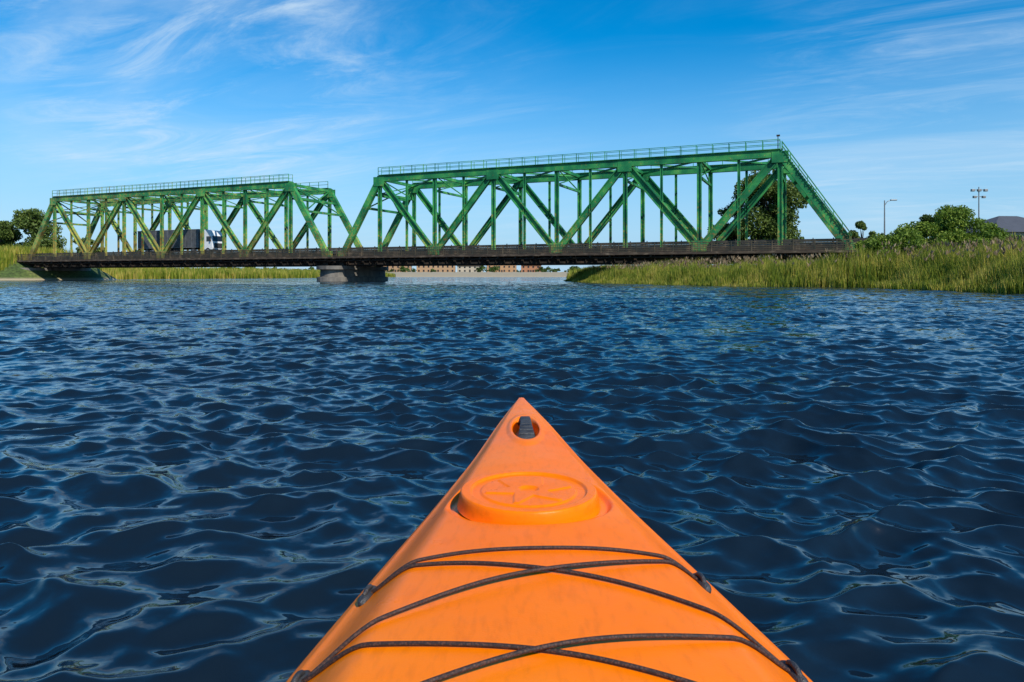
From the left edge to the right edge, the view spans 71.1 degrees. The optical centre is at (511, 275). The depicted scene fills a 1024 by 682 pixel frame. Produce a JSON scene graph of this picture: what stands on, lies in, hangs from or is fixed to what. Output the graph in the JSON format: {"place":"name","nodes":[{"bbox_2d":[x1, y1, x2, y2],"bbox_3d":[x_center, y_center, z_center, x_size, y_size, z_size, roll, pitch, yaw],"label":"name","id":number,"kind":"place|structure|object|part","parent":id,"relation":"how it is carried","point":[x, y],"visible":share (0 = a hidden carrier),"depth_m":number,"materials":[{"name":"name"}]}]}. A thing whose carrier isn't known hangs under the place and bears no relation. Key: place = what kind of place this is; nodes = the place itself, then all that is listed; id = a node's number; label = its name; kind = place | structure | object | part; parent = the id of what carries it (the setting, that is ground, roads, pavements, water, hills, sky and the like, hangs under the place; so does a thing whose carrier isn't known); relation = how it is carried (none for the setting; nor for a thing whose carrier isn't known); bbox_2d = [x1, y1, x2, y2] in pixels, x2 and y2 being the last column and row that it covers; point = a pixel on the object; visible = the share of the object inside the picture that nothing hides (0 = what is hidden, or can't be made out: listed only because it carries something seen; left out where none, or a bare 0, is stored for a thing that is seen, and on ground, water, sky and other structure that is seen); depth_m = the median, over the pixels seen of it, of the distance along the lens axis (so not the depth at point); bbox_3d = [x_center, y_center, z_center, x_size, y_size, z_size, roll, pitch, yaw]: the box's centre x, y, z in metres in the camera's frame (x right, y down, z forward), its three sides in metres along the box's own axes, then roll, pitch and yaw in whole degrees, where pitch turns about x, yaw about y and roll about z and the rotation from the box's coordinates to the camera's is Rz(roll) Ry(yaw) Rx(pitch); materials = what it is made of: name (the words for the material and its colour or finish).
{"place":"outdoors","nodes":[
{"label":"outdoors","id":0,"kind":"place"},
{"bbox_2d":[0,242,1019,286],"bbox_3d":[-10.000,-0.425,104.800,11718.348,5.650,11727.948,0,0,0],"label":"ground","id":1,"kind":"structure","parent":0,"point":[16,271],"depth_m":135.92,"materials":[{"name":"beige soil"}]},
{"bbox_2d":[0,220,22,246],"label":"birch tree","id":2,"kind":"object","parent":1,"relation":"on","point":[10,235],"visible":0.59,"depth_m":159.72,"materials":[{"name":"green plant"}]},
{"bbox_2d":[10,208,66,251],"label":"oak tree","id":3,"kind":"object","parent":1,"relation":"on","point":[29,220],"visible":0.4,"depth_m":157.53,"materials":[{"name":"green plant"}]},
{"bbox_2d":[73,237,104,252],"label":"willow tree","id":4,"kind":"object","parent":1,"relation":"on","point":[91,243],"visible":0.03,"depth_m":167.44,"materials":[{"name":"green plant"}]},
{"bbox_2d":[383,266,411,271],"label":"walls","id":5,"kind":"structure","parent":1,"relation":"on","point":[396,268],"depth_m":514.55,"materials":[{"name":"brick"}]},
{"bbox_2d":[416,266,455,271],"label":"walls","id":6,"kind":"structure","parent":1,"relation":"on","point":[440,268],"depth_m":524.54,"materials":[{"name":"brick"}]},
{"bbox_2d":[418,266,452,271],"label":"windows","id":7,"kind":"structure","parent":6,"relation":"attached to","point":[433,267],"depth_m":524.51,"materials":[{"name":"grey glass"}]},
{"bbox_2d":[16,134,866,280],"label":"truss bridge","id":8,"kind":"structure","parent":1,"relation":"on","point":[357,262],"depth_m":96.02,"materials":[{"name":"metal"}]},
{"bbox_2d":[137,229,221,253],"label":"semi truck","id":9,"kind":"object","parent":8,"relation":"on","point":[212,239],"visible":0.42,"depth_m":114.75,"materials":[{"name":"white paint"}]},
{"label":"windows","id":10,"kind":"part","parent":9,"relation":"part of","materials":[{"name":"black glass"}]},
{"bbox_2d":[196,264,711,271],"bbox_3d":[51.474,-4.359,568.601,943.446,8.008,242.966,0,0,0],"label":"distant trees","id":11,"kind":"object","parent":1,"relation":"on","point":[478,269],"visible":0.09,"depth_m":472.44,"materials":[{"name":"green plant"}]},
{"bbox_2d":[457,266,482,271],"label":"walls","id":12,"kind":"structure","parent":1,"relation":"on","point":[467,268],"depth_m":509.49,"materials":[{"name":"brick"}]},
{"bbox_2d":[486,265,516,271],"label":"walls","id":13,"kind":"structure","parent":1,"relation":"on","point":[506,268],"depth_m":534.83,"materials":[{"name":"brick"}]},
{"bbox_2d":[489,266,514,271],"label":"windows","id":14,"kind":"structure","parent":13,"relation":"attached to","point":[504,267],"depth_m":534.86,"materials":[{"name":"grey glass"}]},
{"bbox_2d":[521,265,540,271],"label":"walls","id":15,"kind":"structure","parent":1,"relation":"on","point":[525,268],"depth_m":514.64,"materials":[{"name":"brick"}]},
{"bbox_2d":[707,203,755,243],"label":"willow tree","id":16,"kind":"object","parent":1,"relation":"on","point":[732,236],"visible":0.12,"depth_m":102.89,"materials":[{"name":"green plant"}]},
{"bbox_2d":[731,170,813,242],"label":"willow tree","id":17,"kind":"object","parent":1,"relation":"on","point":[764,224],"visible":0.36,"depth_m":98.20,"materials":[{"name":"green plant"}]},
{"bbox_2d":[848,220,875,237],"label":"birch tree","id":18,"kind":"object","parent":1,"relation":"on","point":[861,224],"visible":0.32,"depth_m":130.48,"materials":[{"name":"green plant"}]},
{"bbox_2d":[708,231,1022,267],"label":"grass","id":19,"kind":"structure","parent":1,"relation":"on","point":[926,240],"depth_m":70.87,"materials":[{"name":"green plant"}]},
{"bbox_2d":[853,238,893,262],"bbox_3d":[27.437,-1.440,54.488,2.791,2.917,2.619,0,0,-38],"label":"shrub","id":20,"kind":"object","parent":1,"relation":"on","point":[868,242],"visible":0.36,"depth_m":53.92,"materials":[{"name":"green plant"}]},
{"bbox_2d":[884,199,896,233],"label":"street lamp","id":21,"kind":"object","parent":1,"relation":"on","point":[884,211],"visible":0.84,"depth_m":85.94,"materials":[{"name":"metal"}]},
{"bbox_2d":[870,227,924,259],"bbox_3d":[29.504,-1.929,55.338,4.165,3.714,3.771,0,0,31],"label":"shrub","id":22,"kind":"object","parent":1,"relation":"on","point":[904,237],"visible":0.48,"depth_m":54.50,"materials":[{"name":"green plant"}]},
{"bbox_2d":[893,221,953,254],"bbox_3d":[32.703,-2.360,57.146,4.472,4.233,4.320,0,0,36],"label":"shrub","id":23,"kind":"object","parent":1,"relation":"on","point":[926,229],"visible":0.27,"depth_m":56.16,"materials":[{"name":"green plant"}]},
{"bbox_2d":[919,213,944,239],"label":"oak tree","id":24,"kind":"object","parent":1,"relation":"on","point":[926,217],"visible":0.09,"depth_m":109.30,"materials":[{"name":"green plant"}]},
{"bbox_2d":[927,204,992,249],"bbox_3d":[35.663,-2.995,57.337,4.579,5.573,5.225,0,0,0],"label":"shrub","id":25,"kind":"object","parent":1,"relation":"on","point":[959,221],"visible":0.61,"depth_m":56.01,"materials":[{"name":"green plant"}]},
{"bbox_2d":[970,187,987,217],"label":"floodlight mast","id":26,"kind":"object","parent":1,"relation":"on","point":[978,190],"visible":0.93,"depth_m":95.44,"materials":[{"name":"metal"}]},
{"bbox_2d":[963,222,1009,247],"bbox_3d":[38.586,-2.217,58.057,3.826,4.366,3.947,0,0,0],"label":"shrub","id":27,"kind":"object","parent":1,"relation":"on","point":[999,229],"visible":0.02,"depth_m":57.58,"materials":[{"name":"green plant"}]},
{"bbox_2d":[965,229,1023,250],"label":"shrub","id":28,"kind":"object","parent":1,"relation":"on","point":[989,235],"visible":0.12,"depth_m":53.86,"materials":[{"name":"green plant"}]},
{"bbox_2d":[1001,232,1023,236],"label":"walls","id":29,"kind":"structure","parent":1,"relation":"on","point":[1017,233],"depth_m":105.67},
{"bbox_2d":[0,277,1023,681],"bbox_3d":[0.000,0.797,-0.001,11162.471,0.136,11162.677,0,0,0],"label":"river water","id":30,"kind":"structure","parent":0,"point":[228,479],"depth_m":3.32,"materials":[{"name":"blue liquid"}]},
{"bbox_2d":[0,244,395,278],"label":"reeds","id":31,"kind":"object","parent":30,"relation":"in","point":[8,253],"visible":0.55,"depth_m":169.63,"materials":[{"name":"green plant"}]},
{"bbox_2d":[286,397,812,681],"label":"kayak","id":32,"kind":"object","parent":30,"relation":"on","point":[534,547],"visible":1,"depth_m":0.96,"materials":[{"name":"orange plastic"}]},
{"bbox_2d":[566,265,619,278],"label":"reeds","id":33,"kind":"object","parent":30,"relation":"in","point":[571,273],"visible":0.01,"depth_m":115.33,"materials":[{"name":"green plant"}]},
{"bbox_2d":[564,235,1023,293],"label":"reeds","id":34,"kind":"object","parent":30,"relation":"in","point":[981,272],"visible":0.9,"depth_m":47.88,"materials":[{"name":"green plant"}]},
{"bbox_2d":[593,235,1023,270],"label":"reed plumes","id":35,"kind":"object","parent":34,"relation":"attached to","point":[967,245],"visible":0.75,"depth_m":49.90,"materials":[{"name":"plant"}]},
{"bbox_2d":[0,0,1023,271],"label":"sky","id":36,"kind":"structure","parent":0,"point":[919,104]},
{"bbox_2d":[930,216,1023,236],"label":"roof","id":37,"kind":"structure","parent":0,"point":[1013,223],"depth_m":108.97,"materials":[{"name":"grey"}]}
]}

